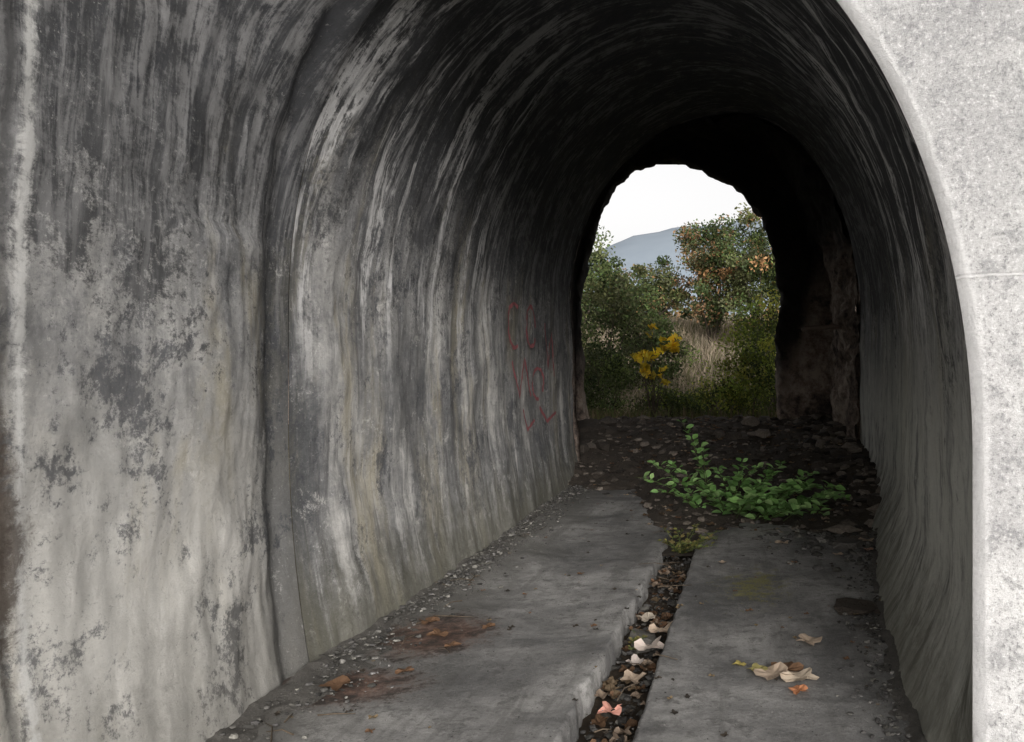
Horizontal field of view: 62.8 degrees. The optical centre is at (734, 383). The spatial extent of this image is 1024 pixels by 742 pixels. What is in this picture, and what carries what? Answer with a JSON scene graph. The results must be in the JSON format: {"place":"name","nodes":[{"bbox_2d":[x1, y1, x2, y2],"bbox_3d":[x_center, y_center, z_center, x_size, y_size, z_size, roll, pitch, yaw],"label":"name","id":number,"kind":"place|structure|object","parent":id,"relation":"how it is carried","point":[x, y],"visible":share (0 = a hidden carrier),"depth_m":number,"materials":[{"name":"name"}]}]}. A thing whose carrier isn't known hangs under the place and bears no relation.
{"place":"outdoors","nodes":[
{"label":"outdoors","id":0,"kind":"place"},
{"bbox_2d":[288,332,737,617],"bbox_3d":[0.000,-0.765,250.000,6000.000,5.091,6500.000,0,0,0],"label":"ground","id":1,"kind":"structure","parent":0,"point":[291,507],"depth_m":11.35,"materials":[{"name":"brown soil"}]},
{"bbox_2d":[0,0,377,741],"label":"retaining wall","id":2,"kind":"structure","parent":1,"relation":"on","point":[152,156],"depth_m":3.09,"materials":[{"name":"grey concrete"}]},
{"bbox_2d":[243,488,672,741],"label":"slab","id":3,"kind":"structure","parent":1,"relation":"on","point":[490,705],"depth_m":4.53,"materials":[{"name":"concrete"}]},
{"bbox_2d":[205,486,576,741],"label":"grit drift","id":4,"kind":"object","parent":3,"relation":"on","point":[307,673],"visible":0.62,"depth_m":4.13,"materials":[{"name":"grey gravel"}]},
{"bbox_2d":[261,416,879,741],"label":"fallen leaves","id":5,"kind":"object","parent":1,"relation":"on","point":[776,669],"depth_m":4.49,"materials":[{"name":"brown plant"}]},
{"bbox_2d":[581,225,619,330],"bbox_3d":[-7.693,-4.692,38.159,5.225,6.110,4.786,0,0,-35],"label":"autumn tree","id":6,"kind":"object","parent":1,"relation":"on","point":[595,256],"visible":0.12,"depth_m":37.48,"materials":[{"name":"green plant"}]},
{"bbox_2d":[584,341,656,416],"bbox_3d":[-3.071,0.075,19.025,2.363,2.231,2.507,0,0,0],"label":"shrub","id":7,"kind":"object","parent":1,"relation":"on","point":[615,366],"visible":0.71,"depth_m":18.80,"materials":[{"name":"green plant"}]},
{"bbox_2d":[581,257,663,395],"bbox_3d":[-4.058,-1.471,24.184,4.020,4.750,3.849,0,0,0],"label":"shrub","id":8,"kind":"object","parent":1,"relation":"on","point":[611,295],"visible":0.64,"depth_m":23.84,"materials":[{"name":"green plant"}]},
{"bbox_2d":[576,556,692,741],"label":"channel litter","id":9,"kind":"object","parent":1,"relation":"on","point":[615,674],"visible":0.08,"depth_m":4.41,"materials":[{"name":"brown plant"}]},
{"bbox_2d":[577,556,691,741],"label":"channel rubble","id":10,"kind":"object","parent":9,"relation":"on","point":[646,683],"visible":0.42,"depth_m":4.67,"materials":[{"name":"stone"}]},
{"bbox_2d":[627,628,656,653],"bbox_3d":[-0.572,1.601,5.007,0.204,0.077,0.329,0,0,-17],"label":"broken concrete","id":11,"kind":"object","parent":9,"relation":"on","point":[650,638],"visible":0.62,"depth_m":4.97,"materials":[{"name":"grey concrete"}]},
{"bbox_2d":[628,521,721,650],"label":"weeds","id":12,"kind":"object","parent":9,"relation":"on","point":[683,543],"visible":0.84,"depth_m":7.23,"materials":[{"name":"green plant"}]},
{"bbox_2d":[584,255,694,331],"bbox_3d":[-4.517,-3.948,38.077,5.474,4.356,4.054,0,0,0],"label":"autumn tree","id":13,"kind":"object","parent":1,"relation":"on","point":[671,295],"visible":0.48,"depth_m":37.25,"materials":[{"name":"green plant"}]},
{"bbox_2d":[607,309,701,389],"bbox_3d":[-2.726,-0.906,25.961,2.796,3.142,2.581,0,0,-29],"label":"shrub","id":14,"kind":"object","parent":1,"relation":"on","point":[674,368],"visible":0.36,"depth_m":25.63,"materials":[{"name":"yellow plant"}]},
{"bbox_2d":[288,0,1023,741],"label":"concrete tunnel","id":15,"kind":"structure","parent":1,"relation":"on","point":[470,166],"depth_m":5.48,"materials":[{"name":"grey concrete"}]},
{"bbox_2d":[508,302,555,430],"bbox_3d":[-2.478,-0.197,9.881,0.031,1.539,2.645,0,0,-1],"label":"graffiti","id":16,"kind":"object","parent":15,"relation":"attached to","point":[536,368],"visible":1,"depth_m":9.66,"materials":[{"name":"red paint"}]},
{"bbox_2d":[801,324,841,331],"bbox_3d":[1.540,-0.900,12.945,0.929,0.136,0.081,0,0,-7],"label":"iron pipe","id":17,"kind":"object","parent":15,"relation":"attached to","point":[819,327],"visible":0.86,"depth_m":12.90,"materials":[{"name":"brown metal"}]},
{"bbox_2d":[630,323,682,417],"bbox_3d":[-1.692,-0.225,17.297,1.204,2.232,0.650,0,0,0],"label":"yellow sapling","id":18,"kind":"object","parent":1,"relation":"on","point":[645,368],"visible":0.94,"depth_m":17.26,"materials":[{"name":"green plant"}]},
{"bbox_2d":[627,379,709,418],"bbox_3d":[-1.497,0.574,18.460,2.012,1.485,1.754,0,0,0],"label":"shrub","id":19,"kind":"object","parent":1,"relation":"on","point":[670,399],"visible":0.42,"depth_m":18.19,"materials":[{"name":"green plant"}]},
{"bbox_2d":[581,271,767,320],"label":"distant trees","id":20,"kind":"object","parent":1,"relation":"on","point":[677,313],"depth_m":84.21,"materials":[{"name":"green plant"}]},
{"bbox_2d":[581,312,776,418],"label":"dry grass","id":21,"kind":"structure","parent":1,"relation":"on","point":[696,337],"depth_m":28.73,"materials":[{"name":"beige plant"}]},
{"bbox_2d":[673,369,752,415],"bbox_3d":[-0.588,0.540,19.733,2.231,1.989,1.815,0,0,-10],"label":"shrub","id":22,"kind":"object","parent":1,"relation":"on","point":[708,397],"visible":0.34,"depth_m":19.52,"materials":[{"name":"green plant"}]},
{"bbox_2d":[672,213,755,342],"bbox_3d":[-0.854,-4.489,35.885,4.091,6.211,4.451,0,0,-28],"label":"autumn tree","id":23,"kind":"object","parent":1,"relation":"on","point":[703,264],"visible":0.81,"depth_m":35.32,"materials":[{"name":"green plant"}]},
{"bbox_2d":[568,416,876,555],"bbox_3d":[-0.450,1.029,12.200,5.900,1.070,10.000,0,0,0],"label":"dirt mound","id":24,"kind":"object","parent":1,"relation":"on","point":[589,427],"visible":0.31,"depth_m":11.40,"materials":[{"name":"soil"}]},
{"bbox_2d":[568,412,881,541],"bbox_3d":[-0.385,1.071,11.766,4.566,1.067,8.576,0,0,0],"label":"rubble","id":25,"kind":"object","parent":24,"relation":"on","point":[816,442],"visible":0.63,"depth_m":11.48,"materials":[{"name":"stone"}]},
{"bbox_2d":[637,419,850,520],"bbox_3d":[0.068,0.949,8.463,2.418,1.112,1.242,0,0,25],"label":"nettle plant","id":26,"kind":"object","parent":24,"relation":"on","point":[773,503],"visible":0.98,"depth_m":8.50,"materials":[{"name":"green plant"}]},
{"bbox_2d":[697,316,776,416],"bbox_3d":[0.269,-0.112,18.070,1.679,2.851,2.276,0,0,-44],"label":"shrub","id":27,"kind":"object","parent":1,"relation":"on","point":[743,399],"visible":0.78,"depth_m":17.78,"materials":[{"name":"green plant"}]},
{"bbox_2d":[715,202,780,353],"bbox_3d":[1.348,-4.272,33.156,4.435,6.996,4.452,0,0,19],"label":"autumn tree","id":28,"kind":"object","parent":1,"relation":"on","point":[757,257],"visible":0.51,"depth_m":32.32,"materials":[{"name":"green plant"}]},
{"bbox_2d":[725,264,779,414],"bbox_3d":[1.123,-0.914,20.101,2.560,4.109,2.718,0,0,-17],"label":"shrub","id":29,"kind":"object","parent":1,"relation":"on","point":[767,323],"visible":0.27,"depth_m":19.91,"materials":[{"name":"green plant"}]},
{"bbox_2d":[632,522,908,741],"bbox_3d":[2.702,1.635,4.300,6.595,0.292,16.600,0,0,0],"label":"slab","id":30,"kind":"structure","parent":1,"relation":"on","point":[739,700],"depth_m":4.43,"materials":[{"name":"concrete"}]},
{"bbox_2d":[219,484,910,741],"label":"gravel","id":31,"kind":"structure","parent":30,"relation":"on","point":[826,537],"depth_m":5.53,"materials":[{"name":"grey gravel"}]},
{"bbox_2d":[832,537,861,549],"bbox_3d":[1.049,1.457,7.295,0.268,0.087,0.315,0,0,19],"label":"broken concrete","id":32,"kind":"object","parent":30,"relation":"on","point":[843,543],"visible":0.94,"depth_m":7.20,"materials":[{"name":"grey concrete"}]},
{"bbox_2d":[833,597,879,614],"bbox_3d":[0.807,1.482,5.307,0.304,0.037,0.339,0,0,0],"label":"broken concrete","id":33,"kind":"object","parent":30,"relation":"on","point":[849,606],"visible":1,"depth_m":5.24,"materials":[{"name":"concrete"}]},
{"bbox_2d":[854,530,926,741],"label":"grit drift","id":34,"kind":"object","parent":30,"relation":"on","point":[906,710],"visible":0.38,"depth_m":4.17,"materials":[{"name":"grey gravel"}]},
{"bbox_2d":[592,165,761,251],"label":"sky","id":35,"kind":"structure","parent":0,"point":[658,198],"materials":[{"name":"white"}]},
{"bbox_2d":[584,220,780,315],"bbox_3d":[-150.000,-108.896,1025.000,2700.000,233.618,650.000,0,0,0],"label":"hill","id":36,"kind":"structure","parent":0,"point":[646,249],"depth_m":921.76,"materials":[{"name":"grey"}]}
]}

